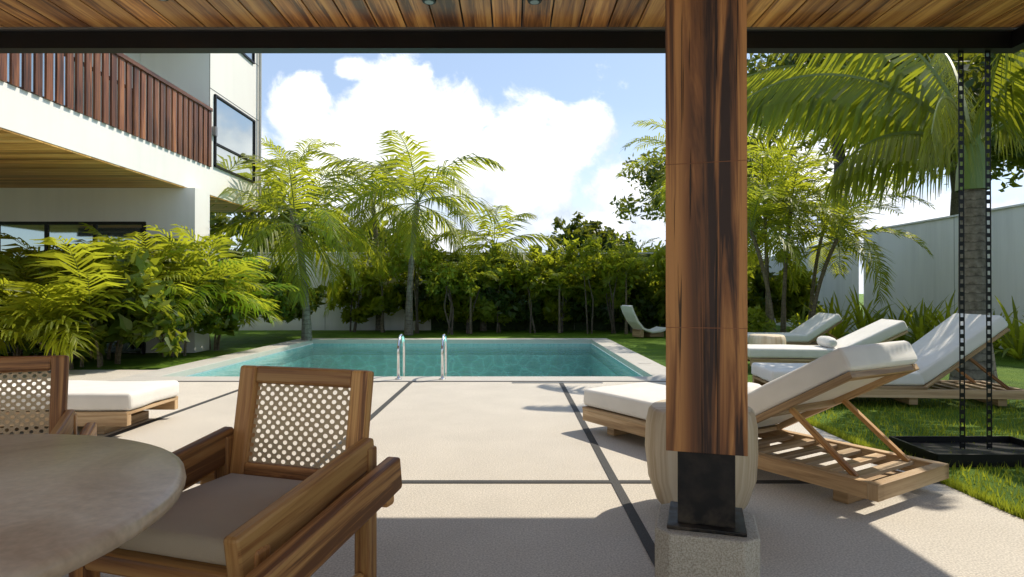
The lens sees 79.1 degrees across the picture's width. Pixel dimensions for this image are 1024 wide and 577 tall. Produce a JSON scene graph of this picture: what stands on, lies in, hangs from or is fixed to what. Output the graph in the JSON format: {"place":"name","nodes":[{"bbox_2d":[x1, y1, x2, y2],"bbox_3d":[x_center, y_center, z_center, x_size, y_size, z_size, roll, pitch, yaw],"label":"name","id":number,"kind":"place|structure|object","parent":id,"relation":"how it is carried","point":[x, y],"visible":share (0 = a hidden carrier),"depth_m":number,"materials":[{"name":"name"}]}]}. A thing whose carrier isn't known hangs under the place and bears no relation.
{"place":"outdoors","nodes":[
{"label":"outdoors","id":0,"kind":"place"},
{"bbox_2d":[189,343,640,375],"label":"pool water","id":1,"kind":"structure","parent":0,"point":[483,373],"depth_m":15.59,"materials":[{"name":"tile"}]},
{"bbox_2d":[108,338,665,380],"bbox_3d":[-1.500,1.312,12.182,7.916,0.100,7.720,0,0,0],"label":"pool coping","id":2,"kind":"object","parent":1,"relation":"on","point":[652,371],"visible":0.66,"depth_m":10.45,"materials":[{"name":"beige stone"}]},
{"bbox_2d":[395,334,446,379],"bbox_3d":[-1.250,1.443,8.669,0.690,1.621,0.525,0,0,0],"label":"pool ladder","id":3,"kind":"object","parent":2,"relation":"on","point":[444,356],"visible":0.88,"depth_m":8.52,"materials":[{"name":"silver metal"}]},
{"bbox_2d":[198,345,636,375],"bbox_3d":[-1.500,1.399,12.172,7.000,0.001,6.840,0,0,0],"label":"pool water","id":4,"kind":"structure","parent":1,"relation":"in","point":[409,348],"depth_m":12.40,"materials":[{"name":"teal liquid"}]},
{"bbox_2d":[0,370,1023,576],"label":"patio floor","id":5,"kind":"structure","parent":0,"point":[472,431],"depth_m":3.49,"materials":[{"name":"beige concrete"}]},
{"bbox_2d":[0,355,96,435],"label":"chair frame","id":6,"kind":"object","parent":5,"relation":"on","point":[62,419],"visible":0.29,"depth_m":2.94,"materials":[{"name":"brown wood"}]},
{"bbox_2d":[0,371,50,434],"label":"woven chair back","id":7,"kind":"object","parent":6,"relation":"in","point":[22,404],"visible":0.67,"depth_m":2.92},
{"bbox_2d":[0,396,177,433],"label":"lounge chair frame","id":8,"kind":"object","parent":5,"relation":"on","point":[108,421],"visible":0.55,"depth_m":5.17,"materials":[{"name":"brown wood"}]},
{"bbox_2d":[0,380,178,410],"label":"daybed cushions","id":9,"kind":"object","parent":8,"relation":"on","point":[86,395],"visible":0.67,"depth_m":5.29,"materials":[{"name":"white fabric"}]},
{"bbox_2d":[0,434,185,576],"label":"round dining table","id":10,"kind":"object","parent":5,"relation":"on","point":[69,503],"visible":1,"depth_m":1.40,"materials":[{"name":"stone"}]},
{"bbox_2d":[69,365,401,576],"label":"armchair frame","id":11,"kind":"object","parent":5,"relation":"on","point":[312,522],"visible":0.74,"depth_m":2.11,"materials":[{"name":"brown wood"}]},
{"bbox_2d":[118,473,301,565],"bbox_3d":[-0.954,0.773,2.134,0.552,0.080,0.576,0,0,18],"label":"seat cushion","id":12,"kind":"object","parent":11,"relation":"on","point":[201,522],"visible":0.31,"depth_m":1.99,"materials":[{"name":"beige fabric"}]},
{"bbox_2d":[248,383,349,468],"bbox_3d":[-0.846,0.548,2.475,0.456,0.316,0.060,0,0,18],"label":"woven chair back","id":13,"kind":"object","parent":11,"relation":"in","point":[302,424],"visible":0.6,"depth_m":2.48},
{"bbox_2d":[104,381,940,566],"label":"floor joints","id":14,"kind":"object","parent":5,"relation":"on","point":[639,527],"visible":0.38,"depth_m":3.93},
{"bbox_2d":[645,399,757,509],"bbox_3d":[1.039,0.937,3.411,0.598,0.579,0.598,0,0,0],"label":"stump table","id":15,"kind":"object","parent":5,"relation":"on","point":[662,463],"visible":0.42,"depth_m":3.25,"materials":[{"name":"beige wood"}]},
{"bbox_2d":[655,503,759,576],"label":"stone pedestal","id":16,"kind":"object","parent":5,"relation":"on","point":[681,553],"visible":0.8,"depth_m":2.23,"materials":[{"name":"grey stone"}]},
{"bbox_2d":[667,451,746,536],"bbox_3d":[0.750,0.747,2.395,0.280,0.294,0.280,0,0,17],"label":"column base bracket","id":17,"kind":"object","parent":16,"relation":"on","point":[705,503],"visible":0.77,"depth_m":2.30,"materials":[{"name":"black metal"}]},
{"bbox_2d":[665,0,747,455],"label":"timber post","id":18,"kind":"object","parent":17,"relation":"on","point":[706,226],"depth_m":2.26,"materials":[{"name":"brown wood"}]},
{"bbox_2d":[0,0,1023,52],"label":"pavilion roof beams","id":19,"kind":"structure","parent":18,"relation":"on","point":[493,39],"depth_m":4.56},
{"bbox_2d":[0,0,1023,26],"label":"pavilion ceiling boards","id":20,"kind":"object","parent":19,"relation":"attached to","point":[477,13],"visible":0.92,"depth_m":4.31,"materials":[{"name":"brown wood"}]},
{"bbox_2d":[159,0,541,4],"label":"ceiling downlights","id":21,"kind":"object","parent":20,"relation":"attached to","point":[531,2],"visible":1,"depth_m":4.11,"materials":[{"name":"black metal"}]},
{"bbox_2d":[582,364,948,503],"bbox_3d":[1.615,0.848,4.556,0.798,0.757,2.500,0,0,-32],"label":"lounger frame","id":22,"kind":"object","parent":5,"relation":"on","point":[883,479],"visible":0.84,"depth_m":3.80,"materials":[{"name":"brown wood"}]},
{"bbox_2d":[584,341,916,426],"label":"lounger cushions","id":23,"kind":"object","parent":22,"relation":"on","point":[636,400],"visible":0.49,"depth_m":3.83,"materials":[{"name":"white fabric"}]},
{"bbox_2d":[0,294,1023,511],"bbox_3d":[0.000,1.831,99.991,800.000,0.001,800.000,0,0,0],"label":"lawn","id":24,"kind":"structure","parent":0,"point":[1010,370],"depth_m":10.32,"materials":[{"name":"green plant"}]},
{"bbox_2d":[0,53,260,352],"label":"house walls","id":25,"kind":"structure","parent":24,"relation":"on","point":[232,77],"depth_m":12.31,"materials":[{"name":"white paint"}]},
{"bbox_2d":[0,53,256,353],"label":"house windows","id":26,"kind":"structure","parent":25,"relation":"in","point":[235,138],"depth_m":12.29,"materials":[{"name":"glass"}]},
{"bbox_2d":[0,53,259,211],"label":"house timber soffit and slats","id":27,"kind":"structure","parent":25,"relation":"attached to","point":[27,161],"depth_m":10.44,"materials":[{"name":"brown wood"}]},
{"bbox_2d":[0,223,299,368],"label":"hedge areca palms","id":28,"kind":"object","parent":24,"relation":"on","point":[26,311],"visible":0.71,"depth_m":9.90,"materials":[{"name":"green plant"}]},
{"bbox_2d":[0,239,327,359],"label":"broadleaf hedge shrubs","id":29,"kind":"object","parent":24,"relation":"on","point":[138,326],"visible":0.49,"depth_m":10.03,"materials":[{"name":"green plant"}]},
{"bbox_2d":[210,119,936,340],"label":"palms","id":30,"kind":"object","parent":24,"relation":"on","point":[387,186],"visible":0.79,"depth_m":15.68,"materials":[{"name":"green plant"}]},
{"bbox_2d":[212,53,954,382],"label":"site fixtures","id":31,"kind":"object","parent":24,"relation":"on","point":[214,130],"visible":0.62,"depth_m":15.79,"materials":[{"name":"grey metal"}]},
{"bbox_2d":[210,53,1023,334],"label":"tree","id":32,"kind":"object","parent":24,"relation":"on","point":[575,238],"depth_m":18.68,"materials":[{"name":"green plant"}]},
{"bbox_2d":[212,203,1023,348],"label":"garden boundary walls","id":33,"kind":"structure","parent":24,"relation":"on","point":[918,270],"depth_m":16.75,"materials":[{"name":"white paint"}]},
{"bbox_2d":[621,305,665,337],"bbox_3d":[3.573,0.872,16.703,1.183,0.859,0.547,0,0,-20],"label":"lounge chair","id":34,"kind":"object","parent":24,"relation":"on","point":[635,324],"visible":0.93,"depth_m":16.56,"materials":[{"name":"white fabric"}]},
{"bbox_2d":[748,334,785,343],"bbox_3d":[4.297,1.024,10.444,0.592,0.491,0.605,0,0,0],"label":"stump table","id":35,"kind":"object","parent":24,"relation":"on","point":[766,339],"visible":0.48,"depth_m":10.22,"materials":[{"name":"beige wood"}]},
{"bbox_2d":[786,321,841,344],"bbox_3d":[5.649,0.956,12.649,2.136,0.640,0.856,0,0,0],"label":"lounger frame","id":36,"kind":"object","parent":24,"relation":"on","point":[812,342],"visible":0.23,"depth_m":12.32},
{"bbox_2d":[748,313,841,341],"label":"lounger cushions","id":37,"kind":"object","parent":36,"relation":"on","point":[814,326],"visible":0.69,"depth_m":12.35,"materials":[{"name":"white fabric"}]},
{"bbox_2d":[748,330,908,365],"bbox_3d":[4.786,0.934,9.515,2.300,0.647,0.778,0,0,9],"label":"lounger frame","id":38,"kind":"object","parent":24,"relation":"on","point":[777,360],"visible":0.08,"depth_m":9.24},
{"bbox_2d":[748,319,907,358],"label":"lounger cushions","id":39,"kind":"object","parent":38,"relation":"on","point":[880,330],"visible":0.77,"depth_m":9.26,"materials":[{"name":"white fabric"}]},
{"bbox_2d":[747,49,1023,383],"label":"royal palm","id":40,"kind":"object","parent":24,"relation":"on","point":[846,101],"visible":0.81,"depth_m":7.93,"materials":[{"name":"green plant"}]},
{"bbox_2d":[747,285,1023,359],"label":"wall plants","id":41,"kind":"object","parent":24,"relation":"on","point":[1011,342],"depth_m":13.97,"materials":[{"name":"green plant"}]},
{"bbox_2d":[752,328,1023,405],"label":"lounger frame","id":42,"kind":"object","parent":24,"relation":"on","point":[937,387],"visible":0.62,"depth_m":6.53,"materials":[{"name":"brown wood"}]},
{"bbox_2d":[751,313,1007,384],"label":"lounger cushions","id":43,"kind":"object","parent":42,"relation":"on","point":[936,349],"visible":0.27,"depth_m":6.65,"materials":[{"name":"white fabric"}]},
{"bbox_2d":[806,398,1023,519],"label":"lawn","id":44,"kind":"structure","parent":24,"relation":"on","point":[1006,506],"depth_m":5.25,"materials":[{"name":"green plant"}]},
{"bbox_2d":[889,51,1023,466],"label":"hanging straps and tray","id":45,"kind":"object","parent":24,"relation":"on","point":[993,451],"visible":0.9,"depth_m":4.60,"materials":[{"name":"black metal"}]},
{"bbox_2d":[188,53,1023,375],"label":"sky","id":46,"kind":"structure","parent":0,"point":[559,125],"materials":[{"name":"blue"}]}
]}

